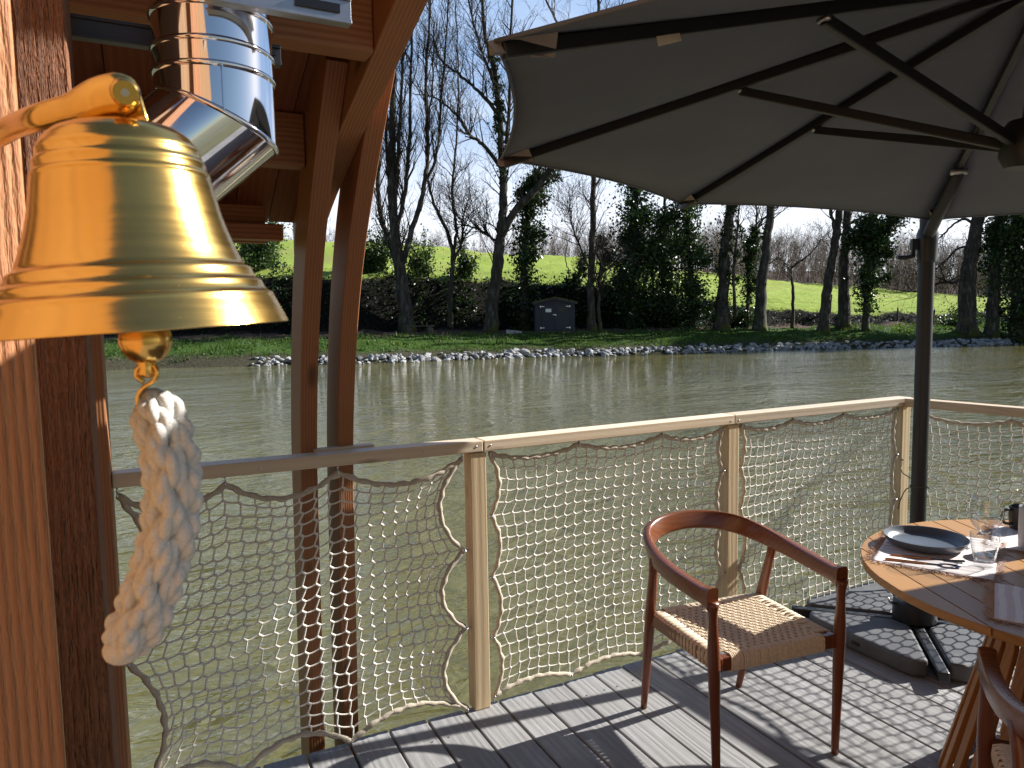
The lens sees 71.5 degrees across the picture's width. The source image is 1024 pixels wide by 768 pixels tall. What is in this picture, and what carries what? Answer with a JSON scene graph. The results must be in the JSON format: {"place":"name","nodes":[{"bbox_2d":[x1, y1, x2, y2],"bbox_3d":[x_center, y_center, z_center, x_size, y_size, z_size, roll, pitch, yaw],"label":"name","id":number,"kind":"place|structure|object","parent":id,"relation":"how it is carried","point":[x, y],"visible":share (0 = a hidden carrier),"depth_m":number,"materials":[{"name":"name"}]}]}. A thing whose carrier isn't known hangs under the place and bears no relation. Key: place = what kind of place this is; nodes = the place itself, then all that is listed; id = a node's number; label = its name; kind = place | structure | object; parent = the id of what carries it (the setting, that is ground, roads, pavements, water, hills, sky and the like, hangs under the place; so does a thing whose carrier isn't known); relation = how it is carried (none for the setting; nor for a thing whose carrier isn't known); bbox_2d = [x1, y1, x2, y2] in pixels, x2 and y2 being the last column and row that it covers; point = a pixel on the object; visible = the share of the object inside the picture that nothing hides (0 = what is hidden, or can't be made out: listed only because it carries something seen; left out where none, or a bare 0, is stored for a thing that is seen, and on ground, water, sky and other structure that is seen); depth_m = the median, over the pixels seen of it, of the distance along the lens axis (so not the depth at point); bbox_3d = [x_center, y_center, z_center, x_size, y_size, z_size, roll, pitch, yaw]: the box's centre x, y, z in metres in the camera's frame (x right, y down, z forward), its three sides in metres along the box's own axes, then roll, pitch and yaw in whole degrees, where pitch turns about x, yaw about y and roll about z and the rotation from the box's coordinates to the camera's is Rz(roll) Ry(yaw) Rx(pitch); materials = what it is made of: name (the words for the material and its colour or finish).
{"place":"outdoors","nodes":[
{"label":"outdoors","id":0,"kind":"place"},
{"bbox_2d":[35,238,1014,371],"bbox_3d":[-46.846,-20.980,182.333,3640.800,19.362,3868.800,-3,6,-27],"label":"ground","id":1,"kind":"structure","parent":0,"point":[807,297],"depth_m":49.13,"materials":[{"name":"green plant"}]},
{"bbox_2d":[237,243,271,267],"bbox_3d":[-20.470,-9.167,52.350,5.043,3.337,4.189,-3,6,-27],"label":"shrub","id":2,"kind":"object","parent":1,"relation":"on","point":[242,245],"visible":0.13,"depth_m":51.69,"materials":[{"name":"green plant"}]},
{"bbox_2d":[234,222,292,270],"bbox_3d":[-18.842,-10.205,52.770,5.428,5.466,5.493,-1,5,-2],"label":"shrub","id":3,"kind":"object","parent":1,"relation":"on","point":[271,247],"visible":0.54,"depth_m":52.26,"materials":[{"name":"green plant"}]},
{"bbox_2d":[332,218,406,273],"bbox_3d":[-10.094,-9.406,51.434,5.317,5.660,5.446,-3,6,-27],"label":"shrub","id":4,"kind":"object","parent":1,"relation":"on","point":[374,262],"visible":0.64,"depth_m":51.09,"materials":[{"name":"green plant"}]},
{"bbox_2d":[389,355,397,361],"bbox_3d":[-6.399,-1.328,38.685,0.509,0.330,0.589,18,46,24],"label":"rock","id":5,"kind":"object","parent":1,"relation":"on","point":[394,357],"visible":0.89,"depth_m":38.59,"materials":[{"name":"grey stone"}]},
{"bbox_2d":[403,325,434,333],"bbox_3d":[-6.027,-3.495,46.045,2.000,0.580,0.420,-1,5,0],"label":"plank bench","id":6,"kind":"object","parent":1,"relation":"on","point":[429,329],"visible":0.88,"depth_m":45.86,"materials":[{"name":"grey wood"}]},
{"bbox_2d":[416,355,425,360],"bbox_3d":[-4.982,-1.423,39.435,0.517,0.421,0.549,-6,7,-44],"label":"rock","id":7,"kind":"object","parent":1,"relation":"on","point":[421,357],"visible":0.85,"depth_m":39.24,"materials":[{"name":"grey stone"}]},
{"bbox_2d":[401,223,444,278],"bbox_3d":[-6.620,-9.170,51.890,3.578,5.024,3.240,-3,6,-27],"label":"shrub","id":8,"kind":"object","parent":1,"relation":"on","point":[423,265],"visible":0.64,"depth_m":51.54,"materials":[{"name":"green plant"}]},
{"bbox_2d":[370,0,476,331],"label":"bare tree","id":9,"kind":"object","parent":1,"relation":"on","point":[392,235],"visible":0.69,"depth_m":47.69,"materials":[{"name":"brown plant"}]},
{"bbox_2d":[172,261,680,332],"bbox_3d":[-10.475,-5.939,48.727,48.119,5.068,4.264,-2,5,-13],"label":"hedge","id":10,"kind":"object","parent":1,"relation":"on","point":[410,275],"visible":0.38,"depth_m":49.99,"materials":[{"name":"green plant"}]},
{"bbox_2d":[405,0,496,328],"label":"bare tree","id":11,"kind":"object","parent":1,"relation":"on","point":[454,252],"visible":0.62,"depth_m":48.94,"materials":[{"name":"brown plant"}]},
{"bbox_2d":[442,230,484,279],"bbox_3d":[-3.499,-9.152,51.953,2.896,4.259,2.340,-3,6,-27],"label":"shrub","id":12,"kind":"object","parent":1,"relation":"on","point":[465,263],"visible":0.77,"depth_m":51.62,"materials":[{"name":"green plant"}]},
{"bbox_2d":[506,330,521,333],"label":"stone block","id":13,"kind":"structure","parent":1,"relation":"on","point":[511,331],"depth_m":46.49,"materials":[{"name":"grey stone"}]},
{"bbox_2d":[395,0,635,332],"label":"bare tree","id":14,"kind":"object","parent":1,"relation":"on","point":[491,324],"visible":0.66,"depth_m":47.66,"materials":[{"name":"brown plant"}]},
{"bbox_2d":[519,349,529,353],"bbox_3d":[0.765,-1.840,41.935,0.648,0.500,0.455,-3,5,-25],"label":"rock","id":15,"kind":"object","parent":1,"relation":"on","point":[522,351],"visible":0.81,"depth_m":41.76,"materials":[{"name":"grey stone"}]},
{"bbox_2d":[497,164,562,330],"bbox_3d":[1.138,-13.401,49.199,5.333,22.368,6.408,3,6,37],"label":"ivy tree","id":16,"kind":"object","parent":1,"relation":"on","point":[528,246],"visible":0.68,"depth_m":49.59,"materials":[{"name":"green plant"}]},
{"bbox_2d":[531,297,577,332],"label":"garden shed","id":17,"kind":"structure","parent":1,"relation":"on","point":[554,314],"depth_m":47.34,"materials":[{"name":"grey wood"}]},
{"bbox_2d":[540,304,554,329],"bbox_3d":[2.367,-4.444,47.327,1.004,1.750,0.046,-1,5,-2],"label":"door","id":18,"kind":"structure","parent":17,"relation":"in","point":[548,319],"depth_m":47.32,"materials":[{"name":"grey wood"}]},
{"bbox_2d":[555,304,569,329],"bbox_3d":[3.376,-4.463,47.362,1.004,1.750,0.046,-1,5,-2],"label":"door","id":19,"kind":"structure","parent":17,"relation":"in","point":[561,310],"depth_m":47.35,"materials":[{"name":"grey wood"}]},
{"bbox_2d":[105,273,1009,335],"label":"undergrowth","id":20,"kind":"object","parent":1,"relation":"on","point":[808,324],"visible":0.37,"depth_m":50.49,"materials":[{"name":"green plant"}]},
{"bbox_2d":[562,232,588,293],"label":"ivy tree","id":21,"kind":"object","parent":1,"relation":"on","point":[576,278],"visible":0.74,"depth_m":52.80,"materials":[{"name":"green plant"}]},
{"bbox_2d":[534,0,641,331],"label":"bare tree","id":22,"kind":"object","parent":1,"relation":"on","point":[591,264],"visible":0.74,"depth_m":47.82,"materials":[{"name":"brown plant"}]},
{"bbox_2d":[585,348,592,355],"bbox_3d":[4.604,-1.878,42.413,0.498,0.500,0.837,-1,5,0],"label":"rock","id":23,"kind":"object","parent":1,"relation":"on","point":[588,351],"visible":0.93,"depth_m":42.16,"materials":[{"name":"grey stone"}]},
{"bbox_2d":[577,180,686,331],"bbox_3d":[7.846,-13.322,50.956,8.369,22.543,9.467,-3,6,-27],"label":"ivy tree","id":24,"kind":"object","parent":1,"relation":"on","point":[635,217],"visible":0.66,"depth_m":50.43,"materials":[{"name":"green plant"}]},
{"bbox_2d":[251,338,1018,365],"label":"rocks","id":25,"kind":"object","parent":1,"relation":"on","point":[973,340],"visible":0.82,"depth_m":43.08,"materials":[{"name":"grey stone"}]},
{"bbox_2d":[267,209,1008,297],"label":"wood","id":26,"kind":"object","parent":1,"relation":"on","point":[819,264],"visible":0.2,"depth_m":145.25,"materials":[{"name":"brown plant"}]},
{"bbox_2d":[610,195,708,325],"bbox_3d":[11.355,-11.626,52.635,8.053,16.150,7.648,4,7,42],"label":"ivy tree","id":27,"kind":"object","parent":1,"relation":"on","point":[663,237],"visible":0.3,"depth_m":52.37,"materials":[{"name":"green plant"}]},
{"bbox_2d":[631,287,709,328],"bbox_3d":[10.759,-5.305,51.503,5.960,3.720,6.728,-3,6,-27],"label":"shrub","id":28,"kind":"object","parent":1,"relation":"on","point":[668,314],"visible":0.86,"depth_m":50.58,"materials":[{"name":"green plant"}]},
{"bbox_2d":[650,194,723,330],"bbox_3d":[12.711,-9.647,51.410,6.101,15.509,7.107,2,6,33],"label":"ivy tree","id":29,"kind":"object","parent":1,"relation":"on","point":[694,254],"visible":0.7,"depth_m":50.45,"materials":[{"name":"green plant"}]},
{"bbox_2d":[706,205,758,331],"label":"bare tree","id":30,"kind":"object","parent":1,"relation":"on","point":[722,303],"visible":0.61,"depth_m":49.65,"materials":[{"name":"brown plant"}]},
{"bbox_2d":[729,302,753,327],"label":"shrub","id":31,"kind":"object","parent":1,"relation":"on","point":[736,322],"visible":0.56,"depth_m":51.62,"materials":[{"name":"green plant"}]},
{"bbox_2d":[731,205,791,328],"bbox_3d":[18.457,-9.607,51.072,5.708,11.757,4.484,1,5,20],"label":"ivy tree","id":32,"kind":"object","parent":1,"relation":"on","point":[749,243],"visible":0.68,"depth_m":50.86,"materials":[{"name":"green plant"}]},
{"bbox_2d":[738,205,796,330],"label":"bare tree","id":33,"kind":"object","parent":1,"relation":"on","point":[759,321],"visible":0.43,"depth_m":49.75,"materials":[{"name":"brown plant"}]},
{"bbox_2d":[737,216,831,328],"bbox_3d":[19.721,-7.740,50.756,7.451,8.076,3.241,-1,5,-1],"label":"bare tree","id":34,"kind":"object","parent":1,"relation":"on","point":[793,293],"visible":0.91,"depth_m":50.88,"materials":[{"name":"brown plant"}]},
{"bbox_2d":[812,209,856,333],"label":"bare tree","id":35,"kind":"object","parent":1,"relation":"on","point":[823,325],"visible":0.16,"depth_m":49.75,"materials":[{"name":"brown plant"}]},
{"bbox_2d":[822,211,873,329],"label":"bare tree","id":36,"kind":"object","parent":1,"relation":"on","point":[843,320],"visible":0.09,"depth_m":50.72,"materials":[{"name":"brown plant"}]},
{"bbox_2d":[821,211,915,331],"bbox_3d":[25.937,-9.922,50.122,6.371,12.934,4.776,-3,6,-27],"label":"ivy tree","id":37,"kind":"object","parent":1,"relation":"on","point":[869,239],"visible":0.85,"depth_m":49.36,"materials":[{"name":"green plant"}]},
{"bbox_2d":[896,307,898,321],"bbox_3d":[29.839,-5.176,55.024,0.181,1.546,0.177,-3,6,-27],"label":"fence post","id":38,"kind":"object","parent":1,"relation":"on","point":[897,318],"visible":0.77,"depth_m":54.95,"materials":[{"name":"grey wood"}]},
{"bbox_2d":[856,217,991,336],"bbox_3d":[30.366,-12.487,49.870,12.065,18.526,7.486,-1,5,-7],"label":"bare tree","id":39,"kind":"object","parent":1,"relation":"on","point":[967,324],"visible":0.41,"depth_m":49.66,"materials":[{"name":"brown plant"}]},
{"bbox_2d":[934,300,985,325],"bbox_3d":[33.632,-5.190,54.122,5.033,2.306,5.826,-3,6,-27],"label":"shrub","id":40,"kind":"object","parent":1,"relation":"on","point":[952,320],"visible":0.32,"depth_m":53.60,"materials":[{"name":"green plant"}]},
{"bbox_2d":[975,341,987,345],"bbox_3d":[31.769,-2.689,48.118,0.516,0.434,0.925,-2,5,-14],"label":"rock","id":41,"kind":"object","parent":1,"relation":"on","point":[983,343],"visible":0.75,"depth_m":47.88,"materials":[{"name":"grey stone"}]},
{"bbox_2d":[951,214,1023,343],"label":"ivy tree","id":42,"kind":"object","parent":1,"relation":"on","point":[1014,324],"visible":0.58,"depth_m":49.57,"materials":[{"name":"green plant"}]},
{"bbox_2d":[968,215,1023,338],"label":"tree","id":43,"kind":"object","parent":1,"relation":"on","point":[991,329],"visible":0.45,"depth_m":49.68,"materials":[{"name":"green plant"}]},
{"bbox_2d":[38,344,1023,767],"bbox_3d":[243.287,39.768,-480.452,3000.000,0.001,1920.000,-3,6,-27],"label":"water","id":44,"kind":"structure","parent":0,"point":[238,412],"depth_m":8.55,"materials":[{"name":"green liquid"}]},
{"bbox_2d":[265,0,991,276],"label":"sky","id":45,"kind":"structure","parent":0,"point":[521,8],"materials":[{"name":"blue"}]},
{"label":"deck joists","id":46,"kind":"structure","parent":0,"visible":0},
{"bbox_2d":[255,617,1015,767],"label":"deck","id":47,"kind":"structure","parent":46,"relation":"on","point":[776,714],"depth_m":2.73,"materials":[{"name":"grey wood"}]},
{"bbox_2d":[0,0,427,767],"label":"wooden cabin","id":48,"kind":"object","parent":47,"relation":"on","point":[332,92],"visible":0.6,"depth_m":1.59,"materials":[{"name":"brown wood"}]},
{"bbox_2d":[0,72,287,404],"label":"brass bell","id":49,"kind":"object","parent":48,"relation":"attached to","point":[125,235],"visible":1,"depth_m":0.40,"materials":[{"name":"metal"}]},
{"bbox_2d":[101,388,203,665],"bbox_3d":[-0.236,0.093,0.466,0.066,0.181,0.044,-3,6,-27],"label":"bell rope","id":50,"kind":"object","parent":49,"relation":"hanging from","point":[140,618],"visible":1,"depth_m":0.46,"materials":[{"name":"fabric"}]},
{"bbox_2d":[11,0,351,201],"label":"chimney pipe","id":51,"kind":"object","parent":48,"relation":"attached to","point":[214,64],"visible":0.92,"depth_m":1.18,"materials":[{"name":"silver metal"}]},
{"bbox_2d":[112,396,910,710],"bbox_3d":[0.468,0.720,3.174,3.874,1.103,0.128,-3,6,-27],"label":"deck railing","id":52,"kind":"object","parent":47,"relation":"on","point":[472,450],"visible":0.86,"depth_m":2.85,"materials":[{"name":"brown wood"}]},
{"bbox_2d":[116,454,470,767],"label":"rope net","id":53,"kind":"object","parent":52,"relation":"hanging from","point":[126,502],"visible":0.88,"depth_m":2.55,"materials":[{"name":"fabric"}]},
{"bbox_2d":[487,425,725,701],"bbox_3d":[0.456,0.739,3.138,1.262,1.049,0.055,-3,6,-27],"label":"rope net","id":54,"kind":"object","parent":52,"relation":"hanging from","point":[497,691],"visible":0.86,"depth_m":3.08,"materials":[{"name":"fabric"}]},
{"bbox_2d":[737,407,899,609],"bbox_3d":[1.612,0.668,3.717,1.202,1.054,0.054,-3,6,-27],"label":"rope net","id":55,"kind":"object","parent":52,"relation":"hanging from","point":[895,411],"visible":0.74,"depth_m":3.70,"materials":[{"name":"fabric"}]},
{"bbox_2d":[897,459,929,508],"bbox_3d":[2.028,0.516,3.692,0.123,0.163,0.628,1,5,18],"label":"rope","id":56,"kind":"object","parent":52,"relation":"attached to","point":[910,485],"visible":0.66,"depth_m":3.49,"materials":[{"name":"beige fabric"}]},
{"bbox_2d":[348,664,929,767],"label":"deck screws","id":57,"kind":"object","parent":47,"relation":"attached to","point":[506,719],"visible":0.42,"depth_m":2.73,"materials":[{"name":"metal"}]},
{"bbox_2d":[641,510,848,767],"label":"woven armchair","id":58,"kind":"object","parent":47,"relation":"on","point":[743,632],"visible":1,"depth_m":2.55,"materials":[{"name":"brown wood"}]},
{"bbox_2d":[488,0,1023,682],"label":"cantilever parasol","id":59,"kind":"object","parent":47,"relation":"on","point":[906,108],"visible":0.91,"depth_m":2.27,"materials":[{"name":"grey fabric"}]},
{"bbox_2d":[861,519,1023,767],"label":"round table","id":60,"kind":"object","parent":47,"relation":"on","point":[956,600],"visible":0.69,"depth_m":2.19,"materials":[{"name":"brown wood"}]},
{"bbox_2d":[862,525,1010,581],"bbox_3d":[1.468,0.567,2.446,0.406,0.016,0.535,3,6,36],"label":"placemat","id":61,"kind":"object","parent":60,"relation":"on","point":[886,548],"visible":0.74,"depth_m":2.36,"materials":[{"name":"fabric"}]},
{"bbox_2d":[885,558,960,567],"bbox_3d":[1.335,0.584,2.311,0.215,0.010,0.039,1,5,20],"label":"spoon","id":62,"kind":"object","parent":61,"relation":"on","point":[916,562],"visible":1,"depth_m":2.32,"materials":[{"name":"silver metal"}]},
{"bbox_2d":[883,525,970,554],"bbox_3d":[1.450,0.550,2.494,0.265,0.035,0.265,-3,6,-27],"label":"plate","id":63,"kind":"object","parent":61,"relation":"on","point":[926,540],"visible":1,"depth_m":2.52,"materials":[{"name":"grey ceramic"}]},
{"bbox_2d":[891,554,964,561],"bbox_3d":[1.378,0.579,2.359,0.214,0.010,0.021,1,5,22],"label":"fork","id":64,"kind":"object","parent":61,"relation":"on","point":[918,557],"visible":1,"depth_m":2.36,"materials":[{"name":"metal"}]},
{"bbox_2d":[969,532,1000,568],"bbox_3d":[1.513,0.531,2.278,0.084,0.106,0.084,-3,6,-27],"label":"tumbler","id":65,"kind":"object","parent":61,"relation":"on","point":[981,560],"visible":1,"depth_m":2.27,"materials":[{"name":"clear glass"}]},
{"bbox_2d":[968,492,1004,557],"bbox_3d":[1.582,0.472,2.376,0.103,0.203,0.103,-3,6,-27],"label":"wine glass","id":66,"kind":"object","parent":61,"relation":"on","point":[988,533],"visible":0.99,"depth_m":2.38,"materials":[{"name":"clear glass"}]},
{"bbox_2d":[981,580,1023,626],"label":"placemat","id":67,"kind":"object","parent":60,"relation":"on","point":[1007,601],"visible":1,"depth_m":1.99,"materials":[{"name":"fabric"}]},
{"bbox_2d":[981,523,1023,552],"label":"placemat","id":68,"kind":"object","parent":60,"relation":"on","point":[1008,534],"visible":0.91,"depth_m":2.60,"materials":[{"name":"fabric"}]},
{"bbox_2d":[1018,504,1023,549],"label":"beaker","id":69,"kind":"object","parent":68,"relation":"on","point":[1021,529],"visible":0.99,"depth_m":2.44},
{"bbox_2d":[1001,503,1019,529],"bbox_3d":[1.906,0.503,2.668,0.117,0.086,0.088,-3,6,-27],"label":"black mug","id":70,"kind":"object","parent":60,"relation":"on","point":[1013,513],"visible":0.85,"depth_m":2.67,"materials":[{"name":"ceramic"}]},
{"bbox_2d":[904,398,1023,417],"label":"deck railing","id":71,"kind":"object","parent":47,"relation":"on","point":[992,409],"visible":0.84,"depth_m":3.60,"materials":[{"name":"brown wood"}]},
{"bbox_2d":[910,415,1023,520],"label":"rope net","id":72,"kind":"object","parent":71,"relation":"hanging from","point":[987,424],"visible":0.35,"depth_m":3.65,"materials":[{"name":"fabric"}]},
{"bbox_2d":[977,646,1023,767],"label":"woven armchair","id":73,"kind":"object","parent":47,"relation":"on","point":[1001,700],"visible":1,"depth_m":1.77,"materials":[{"name":"brown wood"}]}
]}

